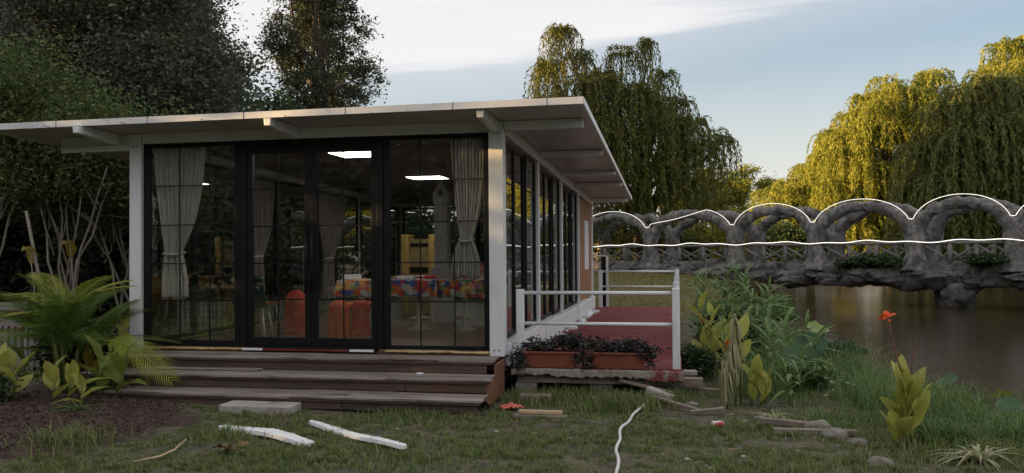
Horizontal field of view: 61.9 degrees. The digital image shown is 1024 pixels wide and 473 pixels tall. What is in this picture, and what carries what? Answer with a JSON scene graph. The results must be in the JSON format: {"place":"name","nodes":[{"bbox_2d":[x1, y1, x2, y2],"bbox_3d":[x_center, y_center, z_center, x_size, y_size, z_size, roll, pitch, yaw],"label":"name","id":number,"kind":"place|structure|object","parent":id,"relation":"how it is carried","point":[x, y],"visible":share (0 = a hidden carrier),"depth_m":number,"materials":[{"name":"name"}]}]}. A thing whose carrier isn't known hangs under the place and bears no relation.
{"place":"outdoors","nodes":[
{"label":"outdoors","id":0,"kind":"place"},
{"bbox_2d":[0,358,31,401],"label":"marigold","id":1,"kind":"object","parent":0,"point":[3,379],"visible":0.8,"depth_m":8.75,"materials":[{"name":"green plant"}]},
{"bbox_2d":[2,309,327,381],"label":"lawn grass","id":2,"kind":"structure","parent":0,"point":[172,319],"depth_m":18.87,"materials":[{"name":"green plant"}]},
{"bbox_2d":[430,180,453,322],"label":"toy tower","id":3,"kind":"structure","parent":0,"point":[441,312],"depth_m":13.97,"materials":[{"name":"grey"}]},
{"bbox_2d":[0,251,1023,472],"bbox_3d":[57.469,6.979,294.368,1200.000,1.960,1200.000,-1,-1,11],"label":"ground","id":4,"kind":"structure","parent":0,"point":[698,418],"depth_m":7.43,"materials":[{"name":"green plant"}]},
{"bbox_2d":[0,184,52,307],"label":"hedge shrub","id":5,"kind":"object","parent":4,"relation":"on","point":[9,284],"visible":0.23,"depth_m":22.51,"materials":[{"name":"green plant"}]},
{"bbox_2d":[0,19,117,255],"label":"tree","id":6,"kind":"object","parent":4,"relation":"on","point":[21,85],"visible":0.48,"depth_m":16.26,"materials":[{"name":"green plant"}]},
{"bbox_2d":[0,324,138,369],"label":"picket fence","id":7,"kind":"object","parent":4,"relation":"on","point":[26,353],"visible":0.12,"depth_m":11.87,"materials":[{"name":"white wood"}]},
{"bbox_2d":[23,321,128,376],"bbox_3d":[-5.318,1.406,10.430,1.308,0.864,1.352,-1,-1,11],"label":"bush","id":8,"kind":"object","parent":4,"relation":"on","point":[71,356],"visible":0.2,"depth_m":10.25,"materials":[{"name":"green plant"}]},
{"bbox_2d":[64,346,104,383],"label":"canna plant","id":9,"kind":"object","parent":4,"relation":"on","point":[89,360],"visible":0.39,"depth_m":9.81,"materials":[{"name":"green plant"}]},
{"bbox_2d":[0,51,171,323],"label":"tree","id":10,"kind":"object","parent":4,"relation":"on","point":[79,113],"visible":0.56,"depth_m":16.34,"materials":[{"name":"green plant"}]},
{"bbox_2d":[0,272,182,392],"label":"areca palm","id":11,"kind":"object","parent":4,"relation":"on","point":[74,312],"visible":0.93,"depth_m":9.70,"materials":[{"name":"green plant"}]},
{"bbox_2d":[0,390,200,458],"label":"mulch bed","id":12,"kind":"object","parent":4,"relation":"on","point":[183,420],"visible":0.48,"depth_m":7.96,"materials":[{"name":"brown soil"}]},
{"bbox_2d":[0,342,35,398],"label":"canna plant","id":13,"kind":"object","parent":12,"relation":"on","point":[8,356],"visible":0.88,"depth_m":8.87,"materials":[{"name":"green plant"}]},
{"bbox_2d":[42,354,106,399],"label":"canna plant","id":14,"kind":"object","parent":12,"relation":"in","point":[51,377],"visible":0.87,"depth_m":8.67,"materials":[{"name":"green plant"}]},
{"bbox_2d":[52,373,108,403],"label":"canna plant","id":15,"kind":"object","parent":12,"relation":"on","point":[79,381],"visible":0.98,"depth_m":8.50,"materials":[{"name":"green plant"}]},
{"bbox_2d":[39,370,132,395],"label":"bush","id":16,"kind":"object","parent":12,"relation":"on","point":[112,384],"visible":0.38,"depth_m":9.18,"materials":[{"name":"green plant"}]},
{"bbox_2d":[77,334,148,395],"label":"canna plant","id":17,"kind":"object","parent":12,"relation":"on","point":[112,366],"visible":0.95,"depth_m":9.03,"materials":[{"name":"green plant"}]},
{"bbox_2d":[0,167,213,318],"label":"hedge shrub","id":18,"kind":"object","parent":4,"relation":"on","point":[53,261],"visible":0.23,"depth_m":21.52,"materials":[{"name":"green plant"}]},
{"bbox_2d":[20,81,232,328],"bbox_3d":[-8.033,-0.482,18.230,5.190,5.032,4.473,0,-1,2],"label":"tree","id":19,"kind":"object","parent":4,"relation":"on","point":[121,173],"visible":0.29,"depth_m":17.76,"materials":[{"name":"green plant"}]},
{"bbox_2d":[0,0,292,316],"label":"broadleaf tree","id":20,"kind":"object","parent":4,"relation":"on","point":[171,70],"visible":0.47,"depth_m":20.90,"materials":[{"name":"green plant"}]},
{"bbox_2d":[71,0,270,288],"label":"broadleaf tree","id":21,"kind":"object","parent":4,"relation":"on","point":[213,23],"visible":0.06,"depth_m":26.33,"materials":[{"name":"green plant"}]},
{"bbox_2d":[87,180,320,315],"bbox_3d":[-8.382,-0.033,22.996,6.425,4.302,7.162,-1,-1,11],"label":"hedge shrub","id":22,"kind":"object","parent":4,"relation":"on","point":[224,246],"visible":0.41,"depth_m":21.89,"materials":[{"name":"green plant"}]},
{"bbox_2d":[177,301,284,330],"bbox_3d":[-5.772,1.631,17.597,2.500,0.630,0.042,-1,-1,11],"label":"picket fence","id":23,"kind":"object","parent":4,"relation":"on","point":[206,307],"visible":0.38,"depth_m":17.69,"materials":[{"name":"white wood"}]},
{"bbox_2d":[219,400,301,415],"bbox_3d":[-2.546,1.738,8.639,0.764,0.103,0.303,-1,-1,11],"label":"concrete block","id":24,"kind":"object","parent":4,"relation":"on","point":[232,406],"depth_m":8.53,"materials":[{"name":"grey concrete"}]},
{"bbox_2d":[200,81,321,289],"bbox_3d":[-8.810,-1.829,29.203,8.146,7.782,8.580,-1,-1,11],"label":"understorey tree","id":25,"kind":"object","parent":4,"relation":"on","point":[276,107],"visible":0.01,"depth_m":29.52,"materials":[{"name":"green plant"}]},
{"bbox_2d":[219,425,313,446],"bbox_3d":[-2.124,1.713,7.423,1.243,0.056,0.184,-1,-1,37],"label":"foam strip","id":26,"kind":"object","parent":4,"relation":"on","point":[280,435],"visible":0.88,"depth_m":7.31,"materials":[{"name":"white plastic"}]},
{"bbox_2d":[74,350,504,415],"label":"wooden steps","id":27,"kind":"structure","parent":4,"relation":"on","point":[339,378],"depth_m":9.18,"materials":[{"name":"brown wood"}]},
{"bbox_2d":[198,192,391,301],"bbox_3d":[-6.665,0.107,26.274,6.947,3.971,5.596,0,-1,-7],"label":"hedge shrub","id":28,"kind":"object","parent":4,"relation":"on","point":[349,245],"visible":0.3,"depth_m":25.38,"materials":[{"name":"green plant"}]},
{"bbox_2d":[0,96,631,370],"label":"glass pavilion","id":29,"kind":"structure","parent":4,"relation":"on","point":[551,174],"depth_m":10.39,"materials":[{"name":"white metal"}]},
{"bbox_2d":[152,153,194,338],"bbox_3d":[-4.496,0.150,11.201,0.045,2.398,1.155,-1,-1,11],"label":"window","id":30,"kind":"structure","parent":29,"relation":"in","point":[192,333],"depth_m":11.71,"materials":[{"name":"black metal"}]},
{"bbox_2d":[154,147,204,301],"bbox_3d":[-4.109,-0.150,10.546,0.706,1.912,0.176,-1,-1,11],"label":"curtain","id":31,"kind":"object","parent":29,"relation":"hanging from","point":[166,163],"visible":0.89,"depth_m":10.53,"materials":[{"name":"grey fabric"}]},
{"bbox_2d":[143,141,240,346],"bbox_3d":[-3.892,0.094,10.403,1.303,2.472,0.050,-1,-1,11],"label":"window","id":32,"kind":"structure","parent":29,"relation":"in","point":[147,317],"depth_m":10.41,"materials":[{"name":"black metal"}]},
{"bbox_2d":[195,163,234,334],"bbox_3d":[-4.274,0.169,12.336,0.045,2.398,1.155,-1,-1,11],"label":"window","id":33,"kind":"structure","parent":29,"relation":"in","point":[215,167],"depth_m":12.31,"materials":[{"name":"black metal"}]},
{"bbox_2d":[232,276,274,339],"bbox_3d":[-3.431,0.945,11.318,0.448,0.863,0.494,0,-1,0],"label":"plastic chair","id":34,"kind":"object","parent":29,"relation":"on","point":[259,293],"visible":0.45,"depth_m":11.13,"materials":[{"name":"green plastic"}]},
{"bbox_2d":[254,177,274,310],"bbox_3d":[-3.948,0.123,13.479,0.183,2.092,0.953,-1,-1,11],"label":"curtain","id":35,"kind":"object","parent":29,"relation":"hanging from","point":[263,206],"visible":0.57,"depth_m":13.40,"materials":[{"name":"grey fabric"}]},
{"bbox_2d":[255,177,276,324],"bbox_3d":[-4.031,0.225,13.583,0.045,2.329,1.176,-1,-1,11],"label":"window","id":36,"kind":"structure","parent":29,"relation":"in","point":[274,232],"depth_m":14.11,"materials":[{"name":"black metal"}]},
{"bbox_2d":[247,148,310,346],"bbox_3d":[-2.782,0.129,10.140,0.820,2.348,0.129,-1,-1,11],"label":"door leaf","id":37,"kind":"structure","parent":29,"relation":"in","point":[305,341],"depth_m":10.17,"materials":[{"name":"black metal"}]},
{"bbox_2d":[277,181,304,320],"bbox_3d":[-3.805,0.245,14.739,0.045,2.329,1.176,-1,-1,11],"label":"window","id":38,"kind":"structure","parent":29,"relation":"in","point":[280,182],"depth_m":14.64,"materials":[{"name":"black metal"}]},
{"bbox_2d":[284,290,304,334],"bbox_3d":[-3.062,1.081,12.350,0.292,0.621,0.597,-1,-1,11],"label":"covered chair","id":39,"kind":"object","parent":29,"relation":"on","point":[294,322],"visible":0.73,"depth_m":12.09,"materials":[{"name":"red fabric"}]},
{"bbox_2d":[319,193,345,301],"bbox_3d":[-3.407,0.210,16.251,0.182,2.012,1.402,-1,-1,11],"label":"curtain","id":40,"kind":"object","parent":29,"relation":"hanging from","point":[330,209],"visible":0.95,"depth_m":16.01,"materials":[{"name":"grey fabric"}]},
{"bbox_2d":[327,300,352,337],"bbox_3d":[-2.344,1.126,11.853,0.292,0.501,0.597,-1,-1,11],"label":"covered chair","id":41,"kind":"object","parent":29,"relation":"on","point":[335,321],"visible":0.88,"depth_m":11.59,"materials":[{"name":"orange fabric"}]},
{"bbox_2d":[310,146,376,347],"bbox_3d":[-1.973,0.121,9.983,0.820,2.348,0.129,-1,-1,11],"label":"door leaf","id":42,"kind":"structure","parent":29,"relation":"in","point":[371,342],"depth_m":10.00,"materials":[{"name":"black metal"}]},
{"bbox_2d":[336,195,357,301],"bbox_3d":[-3.331,0.321,17.167,0.045,2.260,1.186,-1,-1,11],"label":"window","id":43,"kind":"structure","parent":29,"relation":"in","point":[351,198],"depth_m":17.70,"materials":[{"name":"black metal"}]},
{"bbox_2d":[351,298,370,336],"bbox_3d":[-2.070,1.117,12.003,0.283,0.521,0.597,-1,-1,11],"label":"covered chair","id":44,"kind":"object","parent":29,"relation":"on","point":[361,327],"visible":0.93,"depth_m":11.74,"materials":[{"name":"red fabric"}]},
{"bbox_2d":[369,296,430,330],"bbox_3d":[-1.771,1.016,12.811,1.500,0.746,0.700,-1,-1,11],"label":"table","id":45,"kind":"object","parent":29,"relation":"on","point":[416,327],"visible":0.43,"depth_m":12.71,"materials":[{"name":"beige metal"}]},
{"bbox_2d":[334,278,448,296],"bbox_3d":[-1.773,0.765,12.816,1.594,0.250,0.794,-1,-1,11],"label":"tablecloth","id":46,"kind":"object","parent":45,"relation":"on","point":[361,287],"visible":0.73,"depth_m":12.44,"materials":[{"name":"fabric"}]},
{"bbox_2d":[401,234,433,314],"bbox_3d":[-1.679,0.704,15.805,0.660,1.480,0.400,-1,-1,11],"label":"toy cabinet","id":47,"kind":"object","parent":29,"relation":"on","point":[410,248],"visible":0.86,"depth_m":15.67,"materials":[{"name":"yellow laminate"}]},
{"bbox_2d":[383,133,489,350],"bbox_3d":[-0.866,0.062,9.813,1.263,2.472,0.050,-1,-1,11],"label":"window","id":48,"kind":"structure","parent":29,"relation":"in","point":[386,139],"depth_m":9.82,"materials":[{"name":"black metal"}]},
{"bbox_2d":[451,298,477,330],"bbox_3d":[-0.436,1.002,12.602,1.100,0.746,0.700,-1,-1,11],"label":"table","id":49,"kind":"object","parent":29,"relation":"on","point":[464,326],"visible":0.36,"depth_m":12.61,"materials":[{"name":"beige metal"}]},
{"bbox_2d":[437,278,483,297],"bbox_3d":[-0.438,0.761,12.606,1.194,0.270,0.794,-1,-1,11],"label":"tablecloth","id":50,"kind":"object","parent":49,"relation":"on","point":[466,288],"visible":0.49,"depth_m":12.29,"materials":[{"name":"fabric"}]},
{"bbox_2d":[451,138,483,280],"bbox_3d":[-0.486,-0.319,9.843,0.434,1.652,0.178,-1,-1,11],"label":"curtain","id":51,"kind":"object","parent":29,"relation":"hanging from","point":[468,164],"visible":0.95,"depth_m":9.83,"materials":[{"name":"grey fabric"}]},
{"bbox_2d":[505,142,515,337],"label":"window","id":52,"kind":"structure","parent":29,"relation":"in","point":[510,151],"depth_m":10.31,"materials":[{"name":"clear glass"}]},
{"bbox_2d":[515,150,525,327],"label":"window","id":53,"kind":"structure","parent":29,"relation":"in","point":[519,157],"depth_m":11.04,"materials":[{"name":"clear glass"}]},
{"bbox_2d":[524,155,536,327],"bbox_3d":[0.243,0.070,11.652,0.045,2.288,0.769,-1,-1,11],"label":"window","id":54,"kind":"structure","parent":29,"relation":"in","point":[529,164],"depth_m":11.66,"materials":[{"name":"black metal"}]},
{"bbox_2d":[539,168,545,320],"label":"window","id":55,"kind":"structure","parent":29,"relation":"in","point":[541,173],"depth_m":12.74,"materials":[{"name":"glass"}]},
{"bbox_2d":[545,173,551,316],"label":"window","id":56,"kind":"structure","parent":29,"relation":"in","point":[548,197],"depth_m":13.46,"materials":[{"name":"black metal"}]},
{"bbox_2d":[551,176,559,314],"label":"window","id":57,"kind":"structure","parent":29,"relation":"in","point":[554,181],"depth_m":14.09,"materials":[{"name":"black metal"}]},
{"bbox_2d":[562,186,566,308],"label":"window","id":58,"kind":"structure","parent":29,"relation":"in","point":[564,189],"depth_m":15.21,"materials":[{"name":"black metal"}]},
{"bbox_2d":[566,189,570,306],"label":"window","id":59,"kind":"structure","parent":29,"relation":"in","point":[568,193],"depth_m":15.92,"materials":[{"name":"black metal"}]},
{"bbox_2d":[571,191,576,304],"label":"window","id":60,"kind":"structure","parent":29,"relation":"in","point":[573,195],"depth_m":16.54,"materials":[{"name":"clear glass"}]},
{"bbox_2d":[273,0,363,108],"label":"broadleaf tree","id":61,"kind":"object","parent":4,"relation":"on","point":[328,52],"visible":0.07,"depth_m":47.43,"materials":[{"name":"green plant"}]},
{"bbox_2d":[252,0,389,208],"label":"broadleaf tree","id":62,"kind":"object","parent":4,"relation":"on","point":[304,18],"visible":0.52,"depth_m":41.10,"materials":[{"name":"green plant"}]},
{"bbox_2d":[309,420,406,448],"bbox_3d":[-1.353,1.702,7.337,0.107,0.052,1.437,1,-1,-44],"label":"foam strip","id":63,"kind":"object","parent":4,"relation":"on","point":[369,438],"visible":0.98,"depth_m":7.24,"materials":[{"name":"white plastic"}]},
{"bbox_2d":[337,205,451,296],"bbox_3d":[-3.502,0.049,27.769,6.416,3.987,5.962,1,-1,-41],"label":"hedge shrub","id":64,"kind":"object","parent":4,"relation":"on","point":[411,228],"visible":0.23,"depth_m":26.18,"materials":[{"name":"green plant"}]},
{"bbox_2d":[416,206,598,297],"bbox_3d":[-0.331,0.148,26.328,5.958,3.805,6.201,-1,-1,11],"label":"hedge shrub","id":65,"kind":"object","parent":4,"relation":"on","point":[457,235],"visible":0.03,"depth_m":25.58,"materials":[{"name":"green plant"}]},
{"bbox_2d":[507,307,702,386],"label":"side deck","id":66,"kind":"structure","parent":4,"relation":"on","point":[664,373],"depth_m":10.08,"materials":[{"name":"red paint"}]},
{"bbox_2d":[505,331,591,380],"bbox_3d":[0.356,1.362,9.672,1.164,0.589,0.413,-1,-1,11],"label":"planter","id":67,"kind":"object","parent":66,"relation":"on","point":[540,354],"visible":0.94,"depth_m":9.61,"materials":[{"name":"ceramic"}]},
{"bbox_2d":[516,269,680,382],"bbox_3d":[1.944,1.187,14.701,1.849,1.038,10.445,-1,-1,11],"label":"deck railing","id":68,"kind":"object","parent":66,"relation":"on","point":[521,322],"visible":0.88,"depth_m":9.65,"materials":[{"name":"white metal"}]},
{"bbox_2d":[596,255,608,306],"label":"railing","id":69,"kind":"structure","parent":66,"relation":"attached to","point":[604,263],"depth_m":20.27,"materials":[{"name":"white metal"}]},
{"bbox_2d":[575,333,664,371],"bbox_3d":[1.213,1.290,9.532,0.986,0.448,0.468,-1,-1,11],"label":"planter","id":70,"kind":"object","parent":66,"relation":"on","point":[619,354],"visible":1,"depth_m":9.46,"materials":[{"name":"ceramic"}]},
{"bbox_2d":[593,204,662,260],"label":"bank shrub","id":71,"kind":"object","parent":4,"relation":"on","point":[616,239],"visible":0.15,"depth_m":46.78,"materials":[{"name":"green plant"}]},
{"bbox_2d":[522,19,744,260],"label":"willow","id":72,"kind":"object","parent":4,"relation":"on","point":[607,93],"visible":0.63,"depth_m":43.34,"materials":[{"name":"green plant"}]},
{"bbox_2d":[629,212,718,260],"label":"bank shrub","id":73,"kind":"object","parent":4,"relation":"on","point":[690,249],"visible":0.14,"depth_m":46.10,"materials":[{"name":"green plant"}]},
{"bbox_2d":[667,340,721,380],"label":"bush","id":74,"kind":"object","parent":4,"relation":"on","point":[699,359],"visible":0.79,"depth_m":10.52,"materials":[{"name":"green plant"}]},
{"bbox_2d":[685,290,738,367],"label":"canna plant","id":75,"kind":"object","parent":4,"relation":"on","point":[707,337],"visible":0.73,"depth_m":10.98,"materials":[{"name":"green plant"}]},
{"bbox_2d":[692,163,757,258],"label":"distant tree","id":76,"kind":"object","parent":4,"relation":"on","point":[747,184],"visible":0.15,"depth_m":73.14,"materials":[{"name":"green plant"}]},
{"bbox_2d":[682,206,769,260],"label":"bank shrub","id":77,"kind":"object","parent":4,"relation":"on","point":[722,237],"visible":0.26,"depth_m":46.14,"materials":[{"name":"green plant"}]},
{"bbox_2d":[714,352,738,408],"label":"strappy plant","id":78,"kind":"object","parent":4,"relation":"on","point":[726,385],"visible":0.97,"depth_m":8.67,"materials":[{"name":"green plant"}]},
{"bbox_2d":[688,302,775,361],"bbox_3d":[3.014,1.363,11.744,1.168,0.935,1.164,-1,-1,11],"label":"bush","id":79,"kind":"object","parent":4,"relation":"on","point":[744,308],"visible":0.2,"depth_m":11.59,"materials":[{"name":"green plant"}]},
{"bbox_2d":[725,313,746,406],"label":"strappy plant","id":80,"kind":"object","parent":4,"relation":"on","point":[735,341],"visible":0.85,"depth_m":8.76,"materials":[{"name":"green plant"}]},
{"bbox_2d":[721,313,773,405],"bbox_3d":[2.436,1.284,8.839,0.537,0.975,0.360,-1,-1,11],"label":"canna plant","id":81,"kind":"object","parent":4,"relation":"on","point":[759,377],"visible":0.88,"depth_m":8.81,"materials":[{"name":"green plant"}]},
{"bbox_2d":[715,277,779,304],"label":"bush","id":82,"kind":"object","parent":4,"relation":"on","point":[753,284],"visible":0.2,"depth_m":22.82,"materials":[{"name":"green plant"}]},
{"bbox_2d":[723,162,778,217],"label":"distant tree","id":83,"kind":"object","parent":4,"relation":"on","point":[764,183],"visible":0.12,"depth_m":74.61,"materials":[{"name":"green plant"}]},
{"bbox_2d":[712,292,802,326],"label":"bush","id":84,"kind":"object","parent":4,"relation":"on","point":[782,302],"visible":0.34,"depth_m":18.24,"materials":[{"name":"green plant"}]},
{"bbox_2d":[744,216,798,260],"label":"bank shrub","id":85,"kind":"object","parent":4,"relation":"on","point":[758,221],"visible":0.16,"depth_m":55.50,"materials":[{"name":"green plant"}]},
{"bbox_2d":[748,345,816,405],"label":"leafy stalk","id":86,"kind":"object","parent":4,"relation":"on","point":[783,365],"visible":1,"depth_m":8.68,"materials":[{"name":"green plant"}]},
{"bbox_2d":[760,416,807,426],"bbox_3d":[2.516,1.680,7.683,0.552,0.053,0.074,2,0,18],"label":"timber","id":87,"kind":"object","parent":4,"relation":"on","point":[773,421],"visible":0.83,"depth_m":7.68,"materials":[{"name":"wood"}]},
{"bbox_2d":[765,221,825,260],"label":"bank shrub","id":88,"kind":"object","parent":4,"relation":"on","point":[800,236],"visible":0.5,"depth_m":54.86,"materials":[{"name":"green plant"}]},
{"bbox_2d":[782,343,815,370],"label":"lotus plant","id":89,"kind":"object","parent":4,"relation":"on","point":[789,351],"visible":0.59,"depth_m":9.85,"materials":[{"name":"green plant"}]},
{"bbox_2d":[764,349,844,388],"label":"bush","id":90,"kind":"object","parent":4,"relation":"on","point":[826,370],"visible":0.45,"depth_m":9.69,"materials":[{"name":"green plant"}]},
{"bbox_2d":[774,338,837,392],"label":"leafy stalk","id":91,"kind":"object","parent":4,"relation":"on","point":[798,378],"visible":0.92,"depth_m":9.25,"materials":[{"name":"green plant"}]},
{"bbox_2d":[747,134,868,256],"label":"willow","id":92,"kind":"object","parent":4,"relation":"on","point":[791,191],"visible":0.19,"depth_m":58.09,"materials":[{"name":"green plant"}]},
{"bbox_2d":[593,195,1023,307],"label":"stone bridge","id":93,"kind":"structure","parent":4,"relation":"on","point":[949,281],"depth_m":32.38,"materials":[{"name":"grey stone"}]},
{"bbox_2d":[853,253,904,266],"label":"vine","id":94,"kind":"object","parent":93,"relation":"on","point":[881,260],"visible":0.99,"depth_m":30.27,"materials":[{"name":"green plant"}]},
{"bbox_2d":[957,251,1014,267],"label":"vine","id":95,"kind":"object","parent":93,"relation":"on","point":[987,259],"visible":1,"depth_m":27.82,"materials":[{"name":"green plant"}]},
{"bbox_2d":[794,332,827,356],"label":"lotus plant","id":96,"kind":"object","parent":4,"relation":"on","point":[821,342],"visible":0.39,"depth_m":10.39,"materials":[{"name":"green plant"}]},
{"bbox_2d":[773,427,857,435],"bbox_3d":[2.633,1.694,7.405,0.702,0.053,0.062,-1,-1,9],"label":"timber","id":97,"kind":"object","parent":4,"relation":"on","point":[780,430],"visible":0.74,"depth_m":7.39,"materials":[{"name":"brown wood"}]},
{"bbox_2d":[686,301,1023,427],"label":"bank grass","id":98,"kind":"structure","parent":4,"relation":"on","point":[858,376],"depth_m":8.94,"materials":[{"name":"green plant"}]},
{"bbox_2d":[804,67,957,257],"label":"willow","id":99,"kind":"object","parent":4,"relation":"on","point":[881,119],"visible":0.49,"depth_m":54.02,"materials":[{"name":"green plant"}]},
{"bbox_2d":[878,311,931,446],"bbox_3d":[3.165,1.161,6.910,0.522,1.110,0.393,0,-1,-36],"label":"canna plant","id":100,"kind":"object","parent":4,"relation":"on","point":[904,417],"visible":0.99,"depth_m":6.89,"materials":[{"name":"green plant"}]},
{"bbox_2d":[861,401,1023,449],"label":"bank grass","id":101,"kind":"structure","parent":4,"relation":"on","point":[937,425],"depth_m":7.14,"materials":[{"name":"green plant"}]},
{"bbox_2d":[880,68,1023,260],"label":"willow","id":102,"kind":"object","parent":4,"relation":"on","point":[978,150],"visible":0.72,"depth_m":47.88,"materials":[{"name":"green plant"}]},
{"bbox_2d":[923,444,1023,471],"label":"spider plant","id":103,"kind":"object","parent":4,"relation":"on","point":[988,453],"visible":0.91,"depth_m":6.38,"materials":[{"name":"green plant"}]},
{"bbox_2d":[962,35,1023,110],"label":"willow","id":104,"kind":"object","parent":4,"relation":"on","point":[1014,48],"visible":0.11,"depth_m":54.81,"materials":[{"name":"green plant"}]},
{"bbox_2d":[995,396,1023,412],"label":"lotus plant","id":105,"kind":"object","parent":4,"relation":"on","point":[1009,400],"visible":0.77,"depth_m":8.18,"materials":[{"name":"green plant"}]},
{"bbox_2d":[0,382,1023,472],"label":"tall grass","id":106,"kind":"structure","parent":0,"point":[622,399],"depth_m":7.18,"materials":[{"name":"green plant"}]},
{"bbox_2d":[209,0,1023,252],"label":"sky","id":107,"kind":"structure","parent":0,"point":[774,74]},
{"bbox_2d":[482,271,774,327],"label":"lawn grass","id":108,"kind":"structure","parent":0,"point":[638,275],"depth_m":29.62,"materials":[{"name":"green plant"}]},
{"bbox_2d":[775,283,1023,405],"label":"water","id":109,"kind":"structure","parent":0,"point":[987,329],"depth_m":21.63,"materials":[{"name":"brown liquid"}]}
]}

